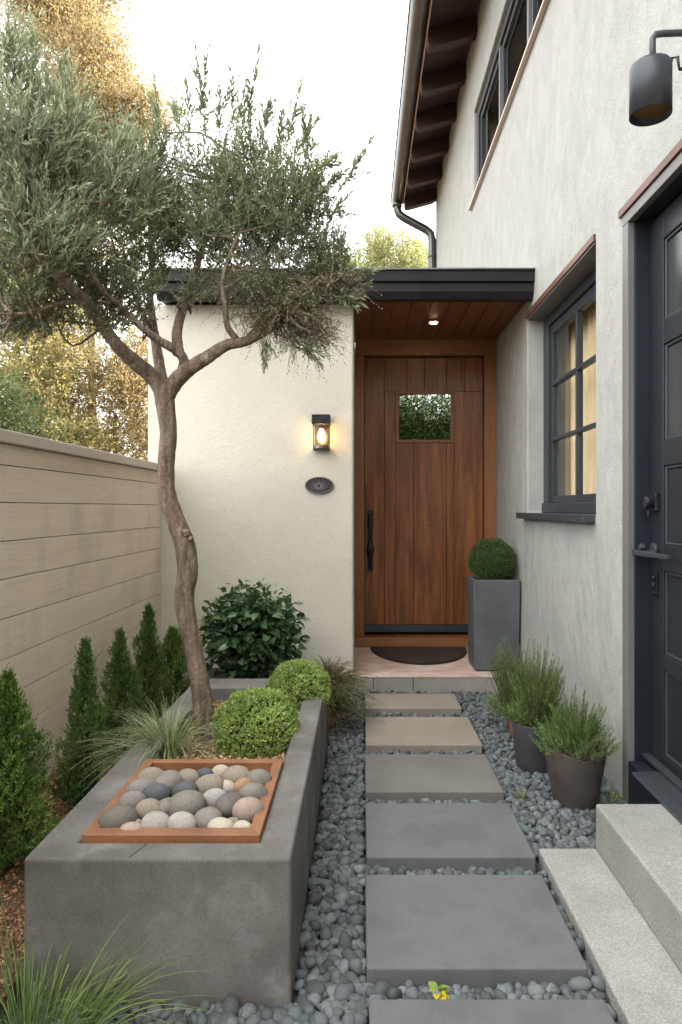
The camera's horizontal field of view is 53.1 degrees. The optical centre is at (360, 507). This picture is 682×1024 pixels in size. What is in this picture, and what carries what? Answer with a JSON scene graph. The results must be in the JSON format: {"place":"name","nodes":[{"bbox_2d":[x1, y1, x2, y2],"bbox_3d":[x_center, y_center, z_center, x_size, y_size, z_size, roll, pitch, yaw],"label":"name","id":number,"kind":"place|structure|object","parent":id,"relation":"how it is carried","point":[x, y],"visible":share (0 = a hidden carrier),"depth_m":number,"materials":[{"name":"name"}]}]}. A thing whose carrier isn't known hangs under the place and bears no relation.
{"place":"outdoors","nodes":[
{"label":"outdoors","id":0,"kind":"place"},
{"bbox_2d":[0,679,187,1023],"bbox_3d":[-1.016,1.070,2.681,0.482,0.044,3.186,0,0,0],"label":"mulch","id":1,"kind":"object","parent":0,"point":[14,892],"visible":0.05,"depth_m":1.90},
{"bbox_2d":[0,663,61,873],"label":"conifer shrub","id":2,"kind":"object","parent":1,"relation":"on","point":[18,818],"visible":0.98,"depth_m":2.00,"materials":[{"name":"green plant"}]},
{"bbox_2d":[46,636,109,806],"bbox_3d":[-0.983,0.772,2.402,0.199,0.647,0.227,0,0,45],"label":"conifer shrub","id":3,"kind":"object","parent":1,"relation":"on","point":[84,707],"visible":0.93,"depth_m":2.40,"materials":[{"name":"green plant"}]},
{"bbox_2d":[93,625,155,761],"bbox_3d":[-1.014,0.794,2.864,0.284,0.602,0.305,0,0,0],"label":"conifer shrub","id":4,"kind":"object","parent":1,"relation":"on","point":[122,681],"visible":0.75,"depth_m":2.83,"materials":[{"name":"green plant"}]},
{"bbox_2d":[127,602,176,726],"bbox_3d":[-1.005,0.773,3.291,0.253,0.644,0.270,0,0,-43],"label":"conifer shrub","id":5,"kind":"object","parent":1,"relation":"on","point":[148,658],"visible":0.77,"depth_m":3.26,"materials":[{"name":"green plant"}]},
{"bbox_2d":[142,626,212,706],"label":"conifer shrub","id":6,"kind":"object","parent":1,"relation":"on","point":[172,649],"visible":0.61,"depth_m":3.58,"materials":[{"name":"green plant"}]},
{"bbox_2d":[208,668,269,678],"bbox_3d":[-0.610,1.020,3.760,0.620,0.120,0.680,0,0,0],"label":"trough","id":7,"kind":"object","parent":1,"relation":"on","point":[212,671],"depth_m":3.91,"materials":[{"name":"concrete"}]},
{"bbox_2d":[197,577,310,678],"bbox_3d":[-0.611,0.699,3.777,0.672,0.625,0.568,0,0,0],"label":"leafy bush","id":8,"kind":"object","parent":7,"relation":"in","point":[243,643],"visible":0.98,"depth_m":3.66,"materials":[{"name":"green plant"}]},
{"bbox_2d":[0,0,435,458],"label":"sky","id":9,"kind":"structure","parent":0,"point":[349,54],"materials":[{"name":"white"}]},
{"bbox_2d":[5,690,625,1023],"bbox_3d":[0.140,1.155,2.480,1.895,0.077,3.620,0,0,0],"label":"gravel","id":10,"kind":"structure","parent":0,"point":[332,985],"depth_m":2.09,"materials":[{"name":"grey gravel"}]},
{"bbox_2d":[0,890,228,1023],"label":"grass tuft","id":11,"kind":"object","parent":10,"relation":"on","point":[26,1003],"visible":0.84,"depth_m":1.51,"materials":[{"name":"green plant"}]},
{"bbox_2d":[25,679,326,1012],"bbox_3d":[-0.474,1.001,2.428,0.622,0.378,1.685,0,0,0],"label":"concrete planter","id":12,"kind":"object","parent":10,"relation":"on","point":[230,915],"visible":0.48,"depth_m":1.58,"materials":[{"name":"concrete"}]},
{"bbox_2d":[50,688,240,791],"bbox_3d":[-0.724,0.806,2.425,0.746,0.309,0.752,0,0,-29],"label":"grass tuft","id":13,"kind":"object","parent":12,"relation":"in","point":[174,747],"visible":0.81,"depth_m":2.39,"materials":[{"name":"green plant"}]},
{"bbox_2d":[82,759,282,842],"bbox_3d":[-0.465,0.838,1.919,0.436,0.079,0.505,0,0,0],"label":"stone tray","id":14,"kind":"object","parent":12,"relation":"on","point":[94,832],"visible":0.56,"depth_m":1.69,"materials":[{"name":"brown wood"}]},
{"bbox_2d":[98,805,138,827],"bbox_3d":[-0.621,0.800,1.746,0.099,0.079,0.071,0,0,0],"label":"cobble","id":15,"kind":"object","parent":14,"relation":"on","point":[117,816],"visible":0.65,"depth_m":1.72,"materials":[{"name":"grey stone"}]},
{"bbox_2d":[120,822,142,829],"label":"cobble","id":16,"kind":"object","parent":14,"relation":"on","point":[131,825],"visible":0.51,"depth_m":1.70,"materials":[{"name":"stone"}]},
{"bbox_2d":[117,791,146,807],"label":"cobble","id":17,"kind":"object","parent":14,"relation":"on","point":[133,799],"visible":0.49,"depth_m":1.84,"materials":[{"name":"grey stone"}]},
{"bbox_2d":[125,777,156,792],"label":"cobble","id":18,"kind":"object","parent":14,"relation":"on","point":[140,784],"visible":0.45,"depth_m":1.92,"materials":[{"name":"grey stone"}]},
{"bbox_2d":[135,798,160,819],"bbox_3d":[-0.560,0.801,1.807,0.077,0.062,0.056,0,0,0],"label":"cobble","id":19,"kind":"object","parent":14,"relation":"on","point":[143,807],"visible":0.59,"depth_m":1.79,"materials":[{"name":"beige stone"}]},
{"bbox_2d":[136,767,163,779],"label":"cobble","id":20,"kind":"object","parent":14,"relation":"on","point":[153,773],"visible":0.45,"depth_m":2.00,"materials":[{"name":"beige stone"}]},
{"bbox_2d":[141,811,168,827],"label":"cobble","id":21,"kind":"object","parent":14,"relation":"on","point":[155,819],"visible":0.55,"depth_m":1.71,"materials":[{"name":"grey stone"}]},
{"bbox_2d":[142,783,170,800],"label":"cobble","id":22,"kind":"object","parent":14,"relation":"on","point":[159,791],"visible":0.58,"depth_m":1.89,"materials":[{"name":"grey stone"}]},
{"bbox_2d":[159,797,170,814],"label":"cobble","id":23,"kind":"object","parent":14,"relation":"on","point":[164,806],"visible":0.34,"depth_m":1.80,"materials":[{"name":"grey stone"}]},
{"bbox_2d":[155,770,182,790],"bbox_3d":[-0.561,0.801,1.988,0.080,0.065,0.100,0,0,0],"label":"cobble","id":24,"kind":"object","parent":14,"relation":"on","point":[170,779],"visible":0.53,"depth_m":1.97,"materials":[{"name":"grey stone"}]},
{"bbox_2d":[167,811,196,827],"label":"cobble","id":25,"kind":"object","parent":14,"relation":"on","point":[181,819],"visible":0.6,"depth_m":1.71,"materials":[{"name":"grey stone"}]},
{"bbox_2d":[171,781,197,796],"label":"cobble","id":26,"kind":"object","parent":14,"relation":"on","point":[183,786],"visible":0.56,"depth_m":1.91,"materials":[{"name":"grey stone"}]},
{"bbox_2d":[168,790,205,816],"bbox_3d":[-0.470,0.801,1.832,0.106,0.083,0.074,0,0,-28],"label":"cobble","id":27,"kind":"object","parent":14,"relation":"on","point":[193,802],"visible":0.69,"depth_m":1.81,"materials":[{"name":"grey stone"}]},
{"bbox_2d":[179,768,199,782],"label":"cobble","id":28,"kind":"object","parent":14,"relation":"on","point":[189,774],"visible":0.54,"depth_m":2.00,"materials":[{"name":"beige stone"}]},
{"bbox_2d":[197,768,213,776],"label":"cobble","id":29,"kind":"object","parent":14,"relation":"on","point":[203,771],"visible":0.45,"depth_m":2.04,"materials":[{"name":"grey stone"}]},
{"bbox_2d":[194,807,221,827],"bbox_3d":[-0.394,0.801,1.756,0.075,0.059,0.062,0,0,0],"label":"cobble","id":30,"kind":"object","parent":14,"relation":"on","point":[205,816],"visible":0.63,"depth_m":1.74,"materials":[{"name":"grey stone"}]},
{"bbox_2d":[195,774,223,794],"bbox_3d":[-0.436,0.800,1.959,0.088,0.071,0.060,0,0,0],"label":"cobble","id":31,"kind":"object","parent":14,"relation":"on","point":[205,783],"visible":0.58,"depth_m":1.94,"materials":[{"name":"beige stone"}]},
{"bbox_2d":[203,788,225,806],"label":"cobble","id":32,"kind":"object","parent":14,"relation":"on","point":[212,795],"visible":0.5,"depth_m":1.86,"materials":[{"name":"white stone"}]},
{"bbox_2d":[212,764,227,776],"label":"cobble","id":33,"kind":"object","parent":14,"relation":"on","point":[218,769],"visible":0.3,"depth_m":2.05,"materials":[{"name":"beige stone"}]},
{"bbox_2d":[207,817,233,827],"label":"cobble","id":34,"kind":"object","parent":14,"relation":"on","point":[220,822],"visible":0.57,"depth_m":1.71,"materials":[{"name":"beige stone"}]},
{"bbox_2d":[222,780,233,791],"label":"cobble","id":35,"kind":"object","parent":14,"relation":"on","point":[228,785],"visible":0.56,"depth_m":1.95,"materials":[{"name":"beige stone"}]},
{"bbox_2d":[215,791,243,817],"bbox_3d":[-0.354,0.802,1.846,0.076,0.060,0.092,0,0,0],"label":"cobble","id":36,"kind":"object","parent":14,"relation":"on","point":[225,802],"visible":0.64,"depth_m":1.82,"materials":[{"name":"grey stone"}]},
{"bbox_2d":[228,817,238,822],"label":"cobble","id":37,"kind":"object","parent":14,"relation":"on","point":[233,819],"visible":0.34,"depth_m":1.75,"materials":[{"name":"beige stone"}]},
{"bbox_2d":[221,765,249,782],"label":"cobble","id":38,"kind":"object","parent":14,"relation":"on","point":[234,773],"visible":0.54,"depth_m":2.01,"materials":[{"name":"beige stone"}]},
{"bbox_2d":[233,820,250,827],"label":"cobble","id":39,"kind":"object","parent":14,"relation":"on","point":[242,824],"visible":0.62,"depth_m":1.71,"materials":[{"name":"beige stone"}]},
{"bbox_2d":[234,777,252,791],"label":"cobble","id":40,"kind":"object","parent":14,"relation":"on","point":[239,783],"visible":0.49,"depth_m":1.96,"materials":[{"name":"orange stone"}]},
{"bbox_2d":[232,797,263,823],"bbox_3d":[-0.298,0.800,1.805,0.082,0.069,0.064,0,0,0],"label":"cobble","id":41,"kind":"object","parent":14,"relation":"on","point":[246,808],"visible":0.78,"depth_m":1.78,"materials":[{"name":"beige stone"}]},
{"bbox_2d":[239,782,267,799],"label":"cobble","id":42,"kind":"object","parent":14,"relation":"on","point":[255,790],"visible":0.5,"depth_m":1.89,"materials":[{"name":"grey stone"}]},
{"bbox_2d":[245,769,271,785],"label":"cobble","id":43,"kind":"object","parent":14,"relation":"on","point":[262,776],"visible":0.56,"depth_m":1.99,"materials":[{"name":"grey stone"}]},
{"bbox_2d":[0,0,385,741],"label":"olive tree","id":44,"kind":"object","parent":12,"relation":"in","point":[64,156],"visible":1,"depth_m":2.45,"materials":[{"name":"green plant"}]},
{"bbox_2d":[170,700,297,763],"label":"mulch","id":45,"kind":"object","parent":12,"relation":"on","point":[215,753],"visible":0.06,"depth_m":2.43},
{"bbox_2d":[209,686,300,758],"bbox_3d":[-0.389,0.814,2.523,0.339,0.299,0.347,0,0,0],"label":"box ball","id":46,"kind":"object","parent":12,"relation":"on","point":[261,722],"visible":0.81,"depth_m":2.42,"materials":[{"name":"green plant"}]},
{"bbox_2d":[265,659,330,713],"bbox_3d":[-0.275,0.802,3.019,0.295,0.269,0.288,0,0,-37],"label":"box ball","id":47,"kind":"object","parent":12,"relation":"on","point":[297,681],"visible":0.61,"depth_m":2.94,"materials":[{"name":"green plant"}]},
{"bbox_2d":[327,709,336,728],"bbox_3d":[-0.175,1.095,3.580,0.120,0.130,0.120,0,0,0],"label":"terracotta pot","id":48,"kind":"object","parent":10,"relation":"on","point":[332,725],"visible":0.1,"depth_m":3.54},
{"bbox_2d":[303,654,387,744],"bbox_3d":[-0.174,0.961,3.552,0.658,0.412,0.647,0,0,0],"label":"wispy shrub","id":49,"kind":"object","parent":10,"relation":"on","point":[340,696],"visible":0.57,"depth_m":3.52,"materials":[{"name":"green plant"}]},
{"bbox_2d":[365,694,461,716],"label":"paving slab","id":50,"kind":"structure","parent":10,"relation":"on","point":[421,705],"depth_m":3.87,"materials":[{"name":"grey concrete"}]},
{"bbox_2d":[365,717,481,753],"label":"paving slab","id":51,"kind":"structure","parent":10,"relation":"on","point":[417,735],"depth_m":3.36,"materials":[{"name":"grey concrete"}]},
{"bbox_2d":[365,754,503,802],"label":"paving slab","id":52,"kind":"structure","parent":10,"relation":"on","point":[431,777],"depth_m":2.81,"materials":[{"name":"grey concrete"}]},
{"bbox_2d":[428,981,449,998],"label":"seedling","id":53,"kind":"object","parent":10,"relation":"on","point":[442,988],"visible":0.91,"depth_m":1.61,"materials":[{"name":"plant"}]},
{"bbox_2d":[366,803,535,872],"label":"paving slab","id":54,"kind":"structure","parent":10,"relation":"on","point":[434,837],"depth_m":2.31,"materials":[{"name":"grey concrete"}]},
{"bbox_2d":[365,875,587,988],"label":"paving slab","id":55,"kind":"structure","parent":10,"relation":"on","point":[480,931],"depth_m":1.79,"materials":[{"name":"grey concrete"}]},
{"bbox_2d":[369,999,615,1023],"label":"paving slab","id":56,"kind":"structure","parent":10,"relation":"on","point":[489,1011],"depth_m":1.51,"materials":[{"name":"grey concrete"}]},
{"bbox_2d":[509,716,512,732],"bbox_3d":[0.830,1.105,3.503,0.150,0.110,0.150,0,0,0],"label":"round pot","id":57,"kind":"object","parent":10,"relation":"on","point":[510,724],"visible":0.06,"depth_m":3.48,"materials":[{"name":"ceramic"}]},
{"bbox_2d":[481,636,549,721],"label":"rosemary plant","id":58,"kind":"object","parent":57,"relation":"in","point":[505,689],"visible":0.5,"depth_m":3.49,"materials":[{"name":"green plant"}]},
{"bbox_2d":[509,788,527,799],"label":"weed","id":59,"kind":"object","parent":10,"relation":"on","point":[520,796],"visible":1,"depth_m":2.69,"materials":[{"name":"green plant"}]},
{"bbox_2d":[512,716,559,773],"bbox_3d":[0.777,1.052,3.032,0.210,0.215,0.210,0,0,0],"label":"round pot","id":60,"kind":"object","parent":10,"relation":"on","point":[530,757],"visible":0.42,"depth_m":2.95,"materials":[{"name":"ceramic"}]},
{"bbox_2d":[502,637,570,733],"bbox_3d":[0.786,0.775,3.039,0.311,0.408,0.336,0,0,31],"label":"rosemary plant","id":61,"kind":"object","parent":60,"relation":"on","point":[538,695],"visible":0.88,"depth_m":3.00,"materials":[{"name":"green plant"}]},
{"bbox_2d":[544,741,606,809],"bbox_3d":[0.837,1.041,2.660,0.237,0.238,0.236,0,0,0],"label":"round pot","id":62,"kind":"object","parent":10,"relation":"on","point":[574,783],"visible":0.69,"depth_m":2.57,"materials":[{"name":"dark fired clay"},{"name":"soil"}]},
{"bbox_2d":[529,685,623,762],"bbox_3d":[0.831,0.824,2.660,0.363,0.288,0.355,0,0,0],"label":"rosemary plant","id":63,"kind":"object","parent":62,"relation":"on","point":[572,732],"visible":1,"depth_m":2.63,"materials":[{"name":"green plant"}]},
{"bbox_2d":[539,849,681,1023],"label":"granite step","id":64,"kind":"object","parent":10,"relation":"on","point":[630,960],"visible":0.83,"depth_m":1.77,"materials":[{"name":"grey stone"}]},
{"bbox_2d":[596,804,681,972],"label":"granite step","id":65,"kind":"object","parent":64,"relation":"on","point":[639,848],"visible":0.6,"depth_m":1.96,"materials":[{"name":"grey stone"}]},
{"bbox_2d":[599,789,627,803],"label":"weed","id":66,"kind":"object","parent":10,"relation":"on","point":[622,797],"visible":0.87,"depth_m":2.69,"materials":[{"name":"green plant"}]},
{"label":"ground","id":67,"kind":"structure","parent":0,"visible":0},
{"bbox_2d":[0,355,94,447],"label":"dark tree","id":68,"kind":"object","parent":67,"relation":"on","point":[10,400],"visible":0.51,"depth_m":6.20,"materials":[{"name":"green plant"}]},
{"bbox_2d":[0,193,141,452],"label":"green gold tree","id":69,"kind":"object","parent":67,"relation":"on","point":[88,438],"visible":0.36,"depth_m":8.40,"materials":[{"name":"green plant"}]},
{"bbox_2d":[0,275,147,460],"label":"golden tree","id":70,"kind":"object","parent":67,"relation":"on","point":[127,389],"visible":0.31,"depth_m":8.99,"materials":[{"name":"yellow plant"}]},
{"bbox_2d":[0,428,160,786],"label":"fence","id":71,"kind":"object","parent":67,"relation":"on","point":[80,542],"visible":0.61,"depth_m":2.89,"materials":[{"name":"brown wood"}]},
{"bbox_2d":[0,0,196,425],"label":"conifer tree","id":72,"kind":"object","parent":67,"relation":"on","point":[61,22],"visible":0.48,"depth_m":9.34,"materials":[{"name":"yellow plant"}]},
{"bbox_2d":[340,204,435,267],"bbox_3d":[0.482,-2.334,13.538,3.862,7.179,2.258,0,0,0],"label":"lime tree","id":73,"kind":"object","parent":67,"relation":"on","point":[382,244],"visible":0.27,"depth_m":13.16,"materials":[{"name":"green plant"}]},
{"bbox_2d":[148,0,681,823],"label":"house","id":74,"kind":"structure","parent":67,"relation":"on","point":[524,398],"depth_m":4.27,"materials":[{"name":"paint"}]},
{"bbox_2d":[305,477,333,493],"bbox_3d":[-0.261,-0.140,4.261,0.179,0.110,0.016,0,0,0],"label":"wall plaque","id":75,"kind":"object","parent":74,"relation":"attached to","point":[318,485],"depth_m":4.26,"materials":[{"name":"metal"}]},
{"bbox_2d":[312,414,330,450],"bbox_3d":[-0.245,-0.465,4.212,0.112,0.213,0.114,0,0,0],"label":"wall lantern","id":76,"kind":"object","parent":74,"relation":"attached to","point":[321,423],"depth_m":4.20,"materials":[{"name":"metal"}]},
{"bbox_2d":[365,358,482,631],"bbox_3d":[0.486,-0.103,5.288,0.917,2.130,0.125,0,0,0],"label":"front door","id":77,"kind":"structure","parent":74,"relation":"in","point":[424,416],"depth_m":5.30,"materials":[{"name":"brown wood"}]},
{"bbox_2d":[426,320,439,324],"bbox_3d":[0.502,-1.288,4.750,0.085,0.008,0.100,0,0,0],"label":"ceiling spotlight","id":78,"kind":"object","parent":74,"relation":"attached to","point":[432,322],"visible":1,"depth_m":4.73,"materials":[{"name":"white glass"}]},
{"bbox_2d":[477,0,539,182],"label":"window","id":79,"kind":"structure","parent":74,"relation":"in","point":[499,72],"depth_m":5.28,"materials":[{"name":"metal"}]},
{"bbox_2d":[542,267,595,513],"bbox_3d":[1.169,-0.572,3.650,0.082,1.200,1.236,0,0,0],"label":"window","id":80,"kind":"structure","parent":74,"relation":"in","point":[572,308],"depth_m":3.87,"materials":[{"name":"wood"}]},
{"bbox_2d":[629,29,681,126],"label":"wall lamp","id":81,"kind":"object","parent":74,"relation":"attached to","point":[651,88],"visible":1,"depth_m":1.96,"materials":[{"name":"metal"}]},
{"bbox_2d":[632,193,681,779],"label":"side door","id":82,"kind":"structure","parent":74,"relation":"in","point":[664,500],"depth_m":2.52,"materials":[{"name":"blue paint"}]},
{"bbox_2d":[345,647,516,693],"bbox_3d":[0.438,1.116,4.739,1.196,0.128,0.962,0,0,0],"label":"front step","id":83,"kind":"object","parent":67,"relation":"on","point":[462,675],"visible":0.45,"depth_m":4.26,"materials":[{"name":"stone"}]},
{"bbox_2d":[370,646,466,664],"bbox_3d":[0.430,1.050,4.878,0.720,0.017,0.563,0,0,0],"label":"door mat","id":84,"kind":"object","parent":83,"relation":"on","point":[424,655],"depth_m":4.91,"materials":[{"name":"rubber"}]},
{"bbox_2d":[467,576,519,669],"bbox_3d":[0.879,0.759,4.554,0.306,0.588,0.292,0,0,0],"label":"square pot","id":85,"kind":"object","parent":83,"relation":"on","point":[493,611],"visible":0.9,"depth_m":4.41,"materials":[{"name":"concrete"}]},
{"bbox_2d":[467,537,515,579],"bbox_3d":[0.867,0.352,4.547,0.328,0.316,0.340,0,0,0],"label":"topiary ball","id":86,"kind":"object","parent":85,"relation":"on","point":[490,559],"visible":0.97,"depth_m":4.45,"materials":[{"name":"green plant"}]}
]}

